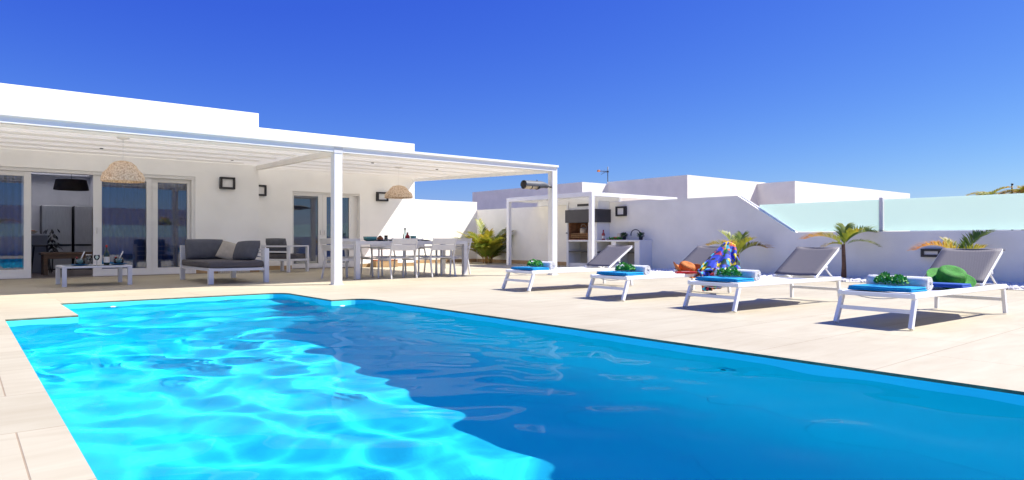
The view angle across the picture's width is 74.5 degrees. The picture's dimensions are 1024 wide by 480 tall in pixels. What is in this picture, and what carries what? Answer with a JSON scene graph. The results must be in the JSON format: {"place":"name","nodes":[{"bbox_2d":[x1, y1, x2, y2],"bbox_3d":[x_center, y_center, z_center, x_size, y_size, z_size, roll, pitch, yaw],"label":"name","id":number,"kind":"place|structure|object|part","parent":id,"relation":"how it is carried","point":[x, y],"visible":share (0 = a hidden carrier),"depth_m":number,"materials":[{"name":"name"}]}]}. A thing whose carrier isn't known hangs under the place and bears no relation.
{"place":"outdoors","nodes":[
{"label":"outdoors","id":0,"kind":"place"},
{"bbox_2d":[22,234,49,272],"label":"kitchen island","id":1,"kind":"structure","parent":0,"point":[38,239],"depth_m":16.79,"materials":[{"name":"grey"}]},
{"bbox_2d":[0,262,1023,479],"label":"pool deck","id":2,"kind":"structure","parent":0,"point":[980,342],"depth_m":7.40,"materials":[{"name":"tile"}]},
{"bbox_2d":[56,264,131,286],"bbox_3d":[-7.812,0.650,12.574,1.090,0.360,1.050,0,0,-39],"label":"coffee table","id":3,"kind":"object","parent":2,"relation":"on","point":[64,268],"visible":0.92,"depth_m":12.47,"materials":[{"name":"white wood"}]},
{"bbox_2d":[70,251,87,265],"bbox_3d":[-7.951,0.338,12.389,0.300,0.264,0.300,0,0,-39],"label":"drink on plate","id":4,"kind":"object","parent":3,"relation":"on","point":[80,262],"visible":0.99,"depth_m":12.33,"materials":[{"name":"blue ceramic"}]},
{"bbox_2d":[85,254,91,265],"bbox_3d":[-7.726,0.366,12.289,0.100,0.207,0.100,0,0,-39],"label":"wine glass","id":5,"kind":"object","parent":3,"relation":"on","point":[90,255],"visible":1,"depth_m":12.27,"materials":[{"name":"clear glass"}]},
{"bbox_2d":[94,254,99,265],"bbox_3d":[-7.638,0.366,12.387,0.100,0.207,0.100,0,0,-39],"label":"wine glass","id":6,"kind":"object","parent":3,"relation":"on","point":[96,259],"visible":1,"depth_m":12.38,"materials":[{"name":"clear glass"}]},
{"bbox_2d":[104,245,109,264],"bbox_3d":[-7.534,0.280,12.512,0.098,0.380,0.098,0,0,-39],"label":"wine bottle","id":7,"kind":"object","parent":3,"relation":"on","point":[106,257],"visible":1,"depth_m":12.48,"materials":[{"name":"black glass"}]},
{"bbox_2d":[110,251,126,264],"bbox_3d":[-7.520,0.338,12.873,0.300,0.264,0.300,0,0,-39],"label":"drink on plate","id":8,"kind":"object","parent":3,"relation":"on","point":[118,262],"visible":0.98,"depth_m":12.83,"materials":[{"name":"blue ceramic"}]},
{"bbox_2d":[180,245,268,284],"bbox_3d":[-5.868,0.470,13.666,1.120,0.720,2.130,0,0,-39],"label":"daybed sofa","id":9,"kind":"object","parent":2,"relation":"on","point":[210,266],"visible":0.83,"depth_m":13.11,"materials":[{"name":"grey fabric"}]},
{"bbox_2d":[185,239,222,258],"bbox_3d":[-6.496,0.195,14.238,0.781,0.440,0.207,0,-12,-42],"label":"cushion","id":10,"kind":"object","parent":9,"relation":"on","point":[201,248],"visible":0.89,"depth_m":14.12,"materials":[{"name":"grey fabric"}]},
{"bbox_2d":[215,241,235,258],"bbox_3d":[-5.907,0.241,14.121,0.488,0.400,0.165,16,-28,1],"label":"pillow","id":11,"kind":"object","parent":9,"relation":"on","point":[226,250],"visible":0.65,"depth_m":14.04,"materials":[{"name":"beige fabric"}]},
{"bbox_2d":[233,241,259,259],"bbox_3d":[-5.391,0.213,13.662,0.723,0.420,0.228,-2,-21,33],"label":"cushion","id":12,"kind":"object","parent":9,"relation":"on","point":[246,250],"visible":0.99,"depth_m":13.52,"materials":[{"name":"grey fabric"}]},
{"bbox_2d":[218,270,249,273],"bbox_3d":[-6.998,0.730,16.964,0.720,0.200,0.200,0,0,-39],"label":"coffee table","id":13,"kind":"object","parent":2,"relation":"on","point":[244,271],"visible":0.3,"depth_m":16.93,"materials":[{"name":"grey"}]},
{"bbox_2d":[0,112,558,284],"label":"pergola","id":14,"kind":"object","parent":2,"relation":"on","point":[18,131],"visible":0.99,"depth_m":13.11,"materials":[{"name":"white metal"}]},
{"bbox_2d":[100,137,144,182],"bbox_3d":[-6.566,-1.355,11.365,0.650,0.740,0.650,0,0,-39],"label":"pendant lamp","id":15,"kind":"object","parent":14,"relation":"hanging from","point":[121,172],"visible":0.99,"depth_m":11.19,"materials":[{"name":"wicker"}]},
{"bbox_2d":[385,167,412,198],"bbox_3d":[-2.775,-1.408,16.486,0.680,0.756,0.680,0,0,-39],"label":"pendant lamp","id":16,"kind":"object","parent":14,"relation":"hanging from","point":[398,192],"visible":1,"depth_m":16.28,"materials":[{"name":"wicker"}]},
{"bbox_2d":[520,180,551,189],"bbox_3d":[0.596,-1.284,15.656,0.871,0.233,0.230,0,0,-39],"label":"security camera","id":17,"kind":"object","parent":14,"relation":"attached to","point":[529,184],"visible":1,"depth_m":15.47,"materials":[{"name":"metal"}]},
{"bbox_2d":[261,245,308,272],"bbox_3d":[-5.971,0.485,17.728,0.950,0.690,0.750,0,0,26],"label":"armchair","id":18,"kind":"object","parent":2,"relation":"on","point":[288,257],"visible":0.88,"depth_m":17.49,"materials":[{"name":"white metal"}]},
{"bbox_2d":[266,238,286,253],"bbox_3d":[-6.143,0.158,17.565,0.703,0.420,0.196,0,10,26],"label":"cushion","id":19,"kind":"object","parent":18,"relation":"on","point":[275,241],"visible":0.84,"depth_m":17.46,"materials":[{"name":"grey fabric"}]},
{"bbox_2d":[319,238,360,278],"bbox_3d":[-3.696,0.394,14.435,0.663,0.877,0.654,0,0,-39],"label":"dining chair","id":20,"kind":"object","parent":2,"relation":"on","point":[328,247],"visible":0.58,"depth_m":14.43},
{"bbox_2d":[342,238,372,275],"bbox_3d":[-3.622,0.394,15.406,0.654,0.877,0.663,0,0,-39],"label":"dining chair","id":21,"kind":"object","parent":2,"relation":"on","point":[362,257],"visible":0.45,"depth_m":15.57,"materials":[{"name":"white metal"}]},
{"bbox_2d":[373,259,397,266],"bbox_3d":[-3.919,0.718,20.722,0.770,0.225,0.320,0,0,-39],"label":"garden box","id":22,"kind":"object","parent":2,"relation":"on","point":[385,263],"visible":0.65,"depth_m":20.57,"materials":[{"name":"wood"}]},
{"bbox_2d":[370,238,406,275],"bbox_3d":[-2.954,0.394,15.980,0.654,0.877,0.663,0,0,-39],"label":"dining chair","id":23,"kind":"object","parent":2,"relation":"on","point":[375,247],"visible":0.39,"depth_m":15.93,"materials":[{"name":"white metal"}]},
{"bbox_2d":[377,238,417,278],"bbox_3d":[-2.486,0.394,14.686,0.654,0.877,0.663,0,0,-39],"label":"dining chair","id":24,"kind":"object","parent":2,"relation":"on","point":[403,248],"visible":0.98,"depth_m":14.54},
{"bbox_2d":[342,241,466,278],"bbox_3d":[-2.494,0.427,15.467,2.880,0.805,1.030,0,0,-39],"label":"dining table","id":25,"kind":"object","parent":2,"relation":"on","point":[356,244],"visible":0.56,"depth_m":14.58,"materials":[{"name":"white metal"}]},
{"bbox_2d":[363,236,376,240],"bbox_3d":[-3.103,-0.026,14.727,0.300,0.100,0.300,0,0,-39],"label":"glass bowl","id":26,"kind":"object","parent":25,"relation":"on","point":[369,238],"visible":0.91,"depth_m":14.61,"materials":[{"name":"teal glass"}]},
{"bbox_2d":[402,238,437,274],"bbox_3d":[-2.277,0.394,16.511,0.654,0.877,0.663,0,0,-39],"label":"dining chair","id":27,"kind":"object","parent":2,"relation":"on","point":[420,245],"visible":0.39,"depth_m":16.73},
{"bbox_2d":[418,238,456,276],"bbox_3d":[-1.698,0.394,15.333,0.654,0.877,0.663,0,0,-39],"label":"dining chair","id":28,"kind":"object","parent":2,"relation":"on","point":[452,244],"visible":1,"depth_m":15.19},
{"bbox_2d":[435,238,471,274],"bbox_3d":[-1.415,0.394,16.334,0.663,0.877,0.654,0,0,-39],"label":"dining chair","id":29,"kind":"object","parent":2,"relation":"on","point":[458,246],"visible":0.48,"depth_m":16.25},
{"bbox_2d":[451,218,515,262],"bbox_3d":[-1.027,0.007,24.058,2.566,1.652,2.659,0,0,22],"label":"areca palm","id":30,"kind":"object","parent":2,"relation":"on","point":[485,244],"visible":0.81,"depth_m":23.66,"materials":[{"name":"green plant"}]},
{"bbox_2d":[6,294,1023,405],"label":"pool basin","id":31,"kind":"object","parent":2,"relation":"in","point":[825,371],"visible":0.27,"depth_m":5.64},
{"bbox_2d":[5,293,1023,394],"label":"pool coping","id":32,"kind":"object","parent":31,"relation":"on","point":[864,370],"visible":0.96,"depth_m":5.62,"materials":[{"name":"beige stone"}]},
{"bbox_2d":[502,245,633,291],"bbox_3d":[1.030,0.460,11.744,2.467,0.733,0.736,0,0,-37],"label":"sun lounger","id":33,"kind":"object","parent":2,"relation":"on","point":[609,256],"visible":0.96,"depth_m":12.02,"materials":[{"name":"white metal"}]},
{"bbox_2d":[511,266,549,269],"bbox_3d":[0.298,0.473,11.200,0.360,0.046,0.610,0,0,-37],"label":"folded towel","id":34,"kind":"object","parent":33,"relation":"on","point":[530,268],"visible":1,"depth_m":11.07,"materials":[{"name":"blue fabric"}]},
{"bbox_2d":[527,259,542,266],"bbox_3d":[0.384,0.378,11.281,0.239,0.138,0.316,0,0,-37],"label":"leaf garland","id":35,"kind":"object","parent":34,"relation":"on","point":[537,262],"visible":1,"depth_m":11.25},
{"bbox_2d":[528,261,555,269],"bbox_3d":[0.509,0.425,11.357,0.138,0.136,0.580,0,0,-37],"label":"rolled towel","id":36,"kind":"object","parent":33,"relation":"on","point":[550,265],"visible":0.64,"depth_m":11.15,"materials":[{"name":"white fabric"}]},
{"bbox_2d":[507,192,676,266],"bbox_3d":[2.575,-0.275,21.947,3.960,2.210,3.870,0,0,-39],"label":"pergola","id":37,"kind":"object","parent":2,"relation":"on","point":[590,197],"visible":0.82,"depth_m":20.64,"materials":[{"name":"white metal"}]},
{"bbox_2d":[565,201,652,268],"bbox_3d":[2.804,-0.170,20.020,0.648,2.000,2.940,0,0,-39],"label":"outdoor kitchen","id":38,"kind":"object","parent":2,"relation":"on","point":[577,241],"visible":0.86,"depth_m":20.28,"materials":[{"name":"white concrete"}]},
{"bbox_2d":[580,224,586,232],"bbox_3d":[2.195,-0.343,20.723,0.213,0.286,0.213,0,0,6],"label":"cooking pot","id":39,"kind":"object","parent":38,"relation":"on","point":[583,230],"visible":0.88,"depth_m":20.64,"materials":[{"name":"metal"}]},
{"bbox_2d":[606,237,621,239],"bbox_3d":[3.009,-0.051,19.686,0.260,0.102,0.501,0,0,-39],"label":"cutting board","id":40,"kind":"object","parent":38,"relation":"on","point":[615,238],"visible":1,"depth_m":19.59,"materials":[{"name":"green wood"}]},
{"bbox_2d":[621,232,627,239],"bbox_3d":[3.248,-0.121,19.518,0.260,0.241,0.257,0,0,-39],"label":"potted herb","id":41,"kind":"object","parent":38,"relation":"on","point":[623,235],"visible":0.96,"depth_m":19.47,"materials":[{"name":"green plant"}]},
{"bbox_2d":[637,232,644,239],"bbox_3d":[3.640,-0.120,19.041,0.260,0.240,0.251,0,0,-39],"label":"potted herb","id":42,"kind":"object","parent":38,"relation":"on","point":[639,234],"visible":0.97,"depth_m":19.00,"materials":[{"name":"green plant"}]},
{"bbox_2d":[586,246,730,300],"bbox_3d":[2.260,0.460,10.088,2.467,0.733,0.736,0,0,-37],"label":"sun lounger","id":43,"kind":"object","parent":2,"relation":"on","point":[700,255],"visible":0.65,"depth_m":9.73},
{"bbox_2d":[596,271,643,275],"bbox_3d":[1.529,0.473,9.545,0.360,0.046,0.610,0,0,-37],"label":"folded towel","id":44,"kind":"object","parent":43,"relation":"on","point":[621,273],"visible":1,"depth_m":9.38,"materials":[{"name":"blue fabric"}]},
{"bbox_2d":[614,262,634,270],"bbox_3d":[1.617,0.374,9.633,0.260,0.144,0.324,0,0,-37],"label":"leaf garland","id":45,"kind":"object","parent":44,"relation":"on","point":[626,266],"visible":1,"depth_m":9.58},
{"bbox_2d":[615,264,650,274],"bbox_3d":[1.739,0.425,9.701,0.139,0.134,0.580,0,0,-37],"label":"rolled towel","id":46,"kind":"object","parent":43,"relation":"on","point":[645,269],"visible":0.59,"depth_m":9.50,"materials":[{"name":"white fabric"}]},
{"bbox_2d":[675,271,696,273],"bbox_3d":[2.555,0.476,9.902,0.300,0.033,0.120,0,0,0],"label":"book","id":47,"kind":"object","parent":43,"relation":"on","point":[685,272],"visible":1,"depth_m":9.85,"materials":[{"name":"red paper"}]},
{"bbox_2d":[673,261,701,277],"bbox_3d":[2.623,0.418,10.093,0.434,0.142,0.465,6,23,-12],"label":"sun hat","id":48,"kind":"object","parent":43,"relation":"on","point":[685,266],"visible":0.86,"depth_m":10.02,"materials":[{"name":"orange wicker"}]},
{"bbox_2d":[696,241,739,290],"bbox_3d":[3.176,0.391,10.173,0.983,0.736,0.474,0,0,-37],"label":"sarong","id":49,"kind":"object","parent":43,"relation":"on","point":[723,255],"visible":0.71,"depth_m":10.23,"materials":[{"name":"fabric"}]},
{"bbox_2d":[683,247,841,311],"bbox_3d":[3.294,0.460,8.672,2.467,0.733,0.736,0,0,-37],"label":"sun lounger","id":50,"kind":"object","parent":2,"relation":"on","point":[804,264],"visible":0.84,"depth_m":9.03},
{"bbox_2d":[695,276,753,282],"bbox_3d":[2.562,0.473,8.129,0.360,0.046,0.610,0,0,-37],"label":"folded towel","id":51,"kind":"object","parent":50,"relation":"on","point":[725,279],"visible":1,"depth_m":7.97,"materials":[{"name":"blue fabric"}]},
{"bbox_2d":[715,265,741,276],"bbox_3d":[2.654,0.372,8.210,0.250,0.142,0.330,0,0,-37],"label":"leaf garland","id":52,"kind":"object","parent":51,"relation":"on","point":[728,270],"visible":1,"depth_m":8.15},
{"bbox_2d":[714,268,760,280],"bbox_3d":[2.773,0.425,8.285,0.139,0.135,0.580,0,0,-37],"label":"rolled towel","id":53,"kind":"object","parent":50,"relation":"on","point":[754,274],"visible":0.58,"depth_m":8.10,"materials":[{"name":"white fabric"}]},
{"bbox_2d":[651,268,1023,289],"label":"pebbles","id":54,"kind":"object","parent":2,"relation":"on","point":[1010,285],"visible":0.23,"depth_m":13.41,"materials":[{"name":"white gravel"}]},
{"bbox_2d":[707,230,773,265],"bbox_3d":[5.420,0.293,16.005,1.772,1.120,1.034,0,0,-16],"label":"palm tree","id":55,"kind":"object","parent":54,"relation":"on","point":[739,240],"visible":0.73,"depth_m":16.11,"materials":[{"name":"green plant"}]},
{"bbox_2d":[800,222,882,277],"bbox_3d":[6.967,0.232,14.122,1.869,1.241,0.944,0,0,-14],"label":"palm tree","id":56,"kind":"object","parent":54,"relation":"on","point":[847,232],"visible":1,"depth_m":14.11,"materials":[{"name":"green plant"}]},
{"bbox_2d":[907,229,994,250],"bbox_3d":[8.210,0.314,12.483,1.670,1.077,0.845,0,0,6],"label":"palm tree","id":57,"kind":"object","parent":54,"relation":"on","point":[973,238],"visible":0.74,"depth_m":12.59,"materials":[{"name":"green plant"}]},
{"bbox_2d":[833,248,1007,329],"bbox_3d":[4.410,0.460,7.156,2.467,0.733,0.736,0,0,-37],"label":"sun lounger","id":58,"kind":"object","parent":2,"relation":"on","point":[978,265],"visible":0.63,"depth_m":7.43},
{"bbox_2d":[847,284,926,292],"bbox_3d":[3.678,0.472,6.613,0.360,0.045,0.610,0,0,-37],"label":"folded towel","id":59,"kind":"object","parent":58,"relation":"on","point":[890,288],"visible":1,"depth_m":6.51,"materials":[{"name":"blue fabric"}]},
{"bbox_2d":[873,271,908,283],"bbox_3d":[3.764,0.378,6.704,0.241,0.136,0.319,0,0,-37],"label":"leaf garland","id":60,"kind":"object","parent":59,"relation":"on","point":[900,278],"visible":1,"depth_m":6.67},
{"bbox_2d":[866,274,932,290],"bbox_3d":[3.889,0.425,6.769,0.138,0.136,0.580,0,0,-37],"label":"rolled towel","id":61,"kind":"object","parent":58,"relation":"on","point":[927,282],"visible":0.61,"depth_m":6.61,"materials":[{"name":"white fabric"}]},
{"bbox_2d":[926,265,975,288],"bbox_3d":[4.816,0.385,7.374,0.472,0.128,0.508,15,32,30],"label":"wide hat","id":62,"kind":"object","parent":58,"relation":"on","point":[949,274],"visible":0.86,"depth_m":7.33,"materials":[{"name":"green fabric"}]},
{"bbox_2d":[933,282,971,287],"bbox_3d":[4.609,0.478,7.150,0.240,0.040,0.400,0,0,-37],"label":"folded cloth","id":63,"kind":"object","parent":58,"relation":"on","point":[950,285],"visible":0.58,"depth_m":7.04,"materials":[{"name":"blue fabric"}]},
{"bbox_2d":[0,0,1023,230],"label":"sky","id":64,"kind":"structure","parent":0,"point":[918,98],"materials":[{"name":"blue"}]},
{"bbox_2d":[9,297,1023,479],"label":"water","id":65,"kind":"structure","parent":0,"point":[283,388],"depth_m":3.65,"materials":[{"name":"blue liquid"}]},
{"bbox_2d":[472,175,909,231],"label":"neighbouring house","id":66,"kind":"structure","parent":0,"point":[693,186],"depth_m":35.14,"materials":[{"name":"white paint"}]},
{"bbox_2d":[997,185,1023,193],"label":"palm tree","id":67,"kind":"object","parent":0,"point":[1020,190],"visible":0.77,"depth_m":27.80,"materials":[{"name":"green plant"}]},
{"label":"ground","id":68,"kind":"structure","parent":0,"visible":0},
{"bbox_2d":[0,83,414,279],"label":"villa","id":69,"kind":"object","parent":68,"relation":"on","point":[291,207],"visible":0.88,"depth_m":17.04,"materials":[{"name":"white paint"}]},
{"bbox_2d":[0,170,30,276],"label":"sliding door","id":70,"kind":"structure","parent":69,"relation":"in","point":[26,271],"depth_m":14.42,"materials":[{"name":"white plastic"}]},
{"bbox_2d":[0,175,21,269],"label":"glass pane","id":71,"kind":"object","parent":70,"relation":"in","point":[10,222],"visible":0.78,"depth_m":14.51,"materials":[{"name":"blue glass"}]},
{"bbox_2d":[31,245,51,273],"bbox_3d":[-11.592,0.469,16.554,0.424,0.702,0.424,0,0,-39],"label":"bar stool","id":72,"kind":"object","parent":69,"relation":"on","point":[33,251],"visible":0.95,"depth_m":16.52,"materials":[{"name":"metal"}]},
{"bbox_2d":[43,229,63,271],"bbox_3d":[-11.820,0.261,17.310,0.539,1.116,0.502,0,0,-39],"label":"dark plant","id":73,"kind":"object","parent":69,"relation":"on","point":[52,241],"visible":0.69,"depth_m":17.32,"materials":[{"name":"plant"}]},
{"bbox_2d":[40,205,71,269],"bbox_3d":[-12.559,-0.062,18.535,0.680,1.760,0.612,0,0,-39],"label":"glass partition","id":74,"kind":"object","parent":69,"relation":"on","point":[54,218],"visible":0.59,"depth_m":18.34,"materials":[{"name":"metal"}]},
{"bbox_3d":[-12.390,-0.409,18.329,0.670,1.055,0.055,0,0,-39],"label":"door","id":75,"kind":"part","parent":74,"relation":"part of","materials":[{"name":"glass"}]},
{"bbox_3d":[-12.390,0.468,18.329,0.670,0.620,0.055,0,0,-39],"label":"door","id":76,"kind":"part","parent":74,"relation":"part of","materials":[{"name":"glass"}]},
{"bbox_2d":[38,252,92,274],"bbox_3d":[-10.385,0.553,16.188,1.600,0.530,0.601,0,0,-39],"label":"wooden table","id":77,"kind":"object","parent":69,"relation":"on","point":[45,256],"visible":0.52,"depth_m":15.71,"materials":[{"name":"brown wood"}]},
{"bbox_2d":[53,174,88,190],"bbox_3d":[-11.018,-1.518,16.832,0.760,0.535,0.760,0,0,-39],"label":"pendant lamp","id":78,"kind":"object","parent":69,"relation":"hanging from","point":[71,184],"visible":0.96,"depth_m":16.58,"materials":[{"name":"metal"}]},
{"bbox_2d":[72,206,91,269],"bbox_3d":[-12.088,-0.062,18.922,0.420,1.760,0.612,0,0,-39],"label":"glass partition","id":79,"kind":"object","parent":69,"relation":"on","point":[81,228],"visible":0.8,"depth_m":18.71,"materials":[{"name":"metal"}]},
{"bbox_3d":[-11.918,-0.409,18.716,0.410,1.055,0.055,0,0,-39],"label":"door","id":80,"kind":"part","parent":79,"relation":"part of","materials":[{"name":"glass"}]},
{"bbox_3d":[-11.918,0.468,18.716,0.410,0.620,0.055,0,0,-39],"label":"door","id":81,"kind":"part","parent":79,"relation":"part of","materials":[{"name":"glass"}]},
{"bbox_2d":[93,175,151,274],"bbox_3d":[-9.006,-0.329,15.589,1.190,2.278,0.095,0,0,-39],"label":"sliding door","id":82,"kind":"structure","parent":69,"relation":"in","point":[97,184],"depth_m":15.31,"materials":[{"name":"white plastic"}]},
{"bbox_2d":[102,181,144,268],"bbox_3d":[-9.158,-0.355,15.852,0.930,2.310,0.080,0,0,-39],"label":"glass pane","id":83,"kind":"object","parent":82,"relation":"in","point":[123,217],"visible":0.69,"depth_m":15.89,"materials":[{"name":"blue glass"}]},
{"bbox_2d":[152,178,190,272],"bbox_3d":[-8.250,-0.329,16.297,0.858,2.278,0.060,0,0,-39],"label":"sliding door","id":84,"kind":"structure","parent":69,"relation":"in","point":[155,269],"depth_m":16.08,"materials":[{"name":"white plastic"}]},
{"bbox_2d":[158,182,185,267],"bbox_3d":[-8.381,-0.355,16.490,0.740,2.310,0.080,0,0,-39],"label":"glass pane","id":85,"kind":"object","parent":84,"relation":"in","point":[171,218],"visible":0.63,"depth_m":16.52,"materials":[{"name":"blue glass"}]},
{"bbox_2d":[219,177,234,189],"bbox_3d":[-7.166,-1.430,16.948,0.360,0.300,0.110,0,0,-39],"label":"wall lamp","id":86,"kind":"object","parent":69,"relation":"attached to","point":[226,182],"visible":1,"depth_m":16.92,"materials":[{"name":"metal"}]},
{"bbox_2d":[259,185,266,195],"bbox_3d":[-6.920,-1.360,18.445,0.360,0.300,0.110,0,0,-39],"label":"wall lamp","id":87,"kind":"object","parent":69,"relation":"attached to","point":[262,190],"visible":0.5,"depth_m":18.48,"materials":[{"name":"metal"}]},
{"bbox_2d":[292,193,321,267],"bbox_3d":[-5.912,-0.259,19.425,0.918,2.138,0.095,0,0,-39],"label":"sliding door","id":88,"kind":"structure","parent":69,"relation":"in","point":[319,197],"depth_m":19.63,"materials":[{"name":"white plastic"}]},
{"bbox_2d":[322,195,352,267],"bbox_3d":[-5.187,-0.259,20.046,0.970,2.138,0.095,0,0,-39],"label":"sliding door","id":89,"kind":"structure","parent":69,"relation":"in","point":[324,197],"depth_m":20.13,"materials":[{"name":"white plastic"}]},
{"bbox_2d":[327,197,345,262],"bbox_3d":[-5.337,-0.285,20.280,0.703,2.170,0.079,0,0,-39],"label":"glass pane","id":90,"kind":"object","parent":89,"relation":"in","point":[329,220],"visible":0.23,"depth_m":20.19,"materials":[{"name":"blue glass"}]},
{"bbox_2d":[376,192,388,200],"bbox_3d":[-4.014,-1.340,20.831,0.380,0.280,0.110,0,0,-39],"label":"wall lamp","id":91,"kind":"object","parent":69,"relation":"attached to","point":[380,196],"visible":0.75,"depth_m":20.78,"materials":[{"name":"metal"}]},
{"bbox_2d":[415,199,476,262],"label":"boundary wall","id":92,"kind":"structure","parent":68,"relation":"on","point":[441,219],"depth_m":24.63,"materials":[{"name":"white paint"}]},
{"bbox_2d":[477,193,1023,282],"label":"boundary wall","id":93,"kind":"structure","parent":68,"relation":"on","point":[677,231],"depth_m":15.75,"materials":[{"name":"white paint"}]},
{"bbox_2d":[615,206,626,215],"bbox_3d":[3.229,-0.850,19.929,0.110,0.290,0.360,0,0,-39],"label":"wall lamp","id":94,"kind":"object","parent":93,"relation":"attached to","point":[620,210],"visible":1,"depth_m":19.90,"materials":[{"name":"metal"}]},
{"bbox_2d":[921,249,940,256],"bbox_3d":[8.453,0.260,13.569,0.110,0.170,0.360,0,0,-39],"label":"wall lamp","id":95,"kind":"object","parent":93,"relation":"attached to","point":[930,252],"visible":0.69,"depth_m":13.55,"materials":[{"name":"metal"}]},
{"bbox_2d":[966,186,1011,230],"bbox_3d":[20.386,-0.708,28.733,2.228,3.088,2.084,0,0,-39],"label":"palm tree","id":96,"kind":"object","parent":68,"relation":"on","point":[987,193],"visible":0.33,"depth_m":28.78,"materials":[{"name":"green plant"}]}
]}

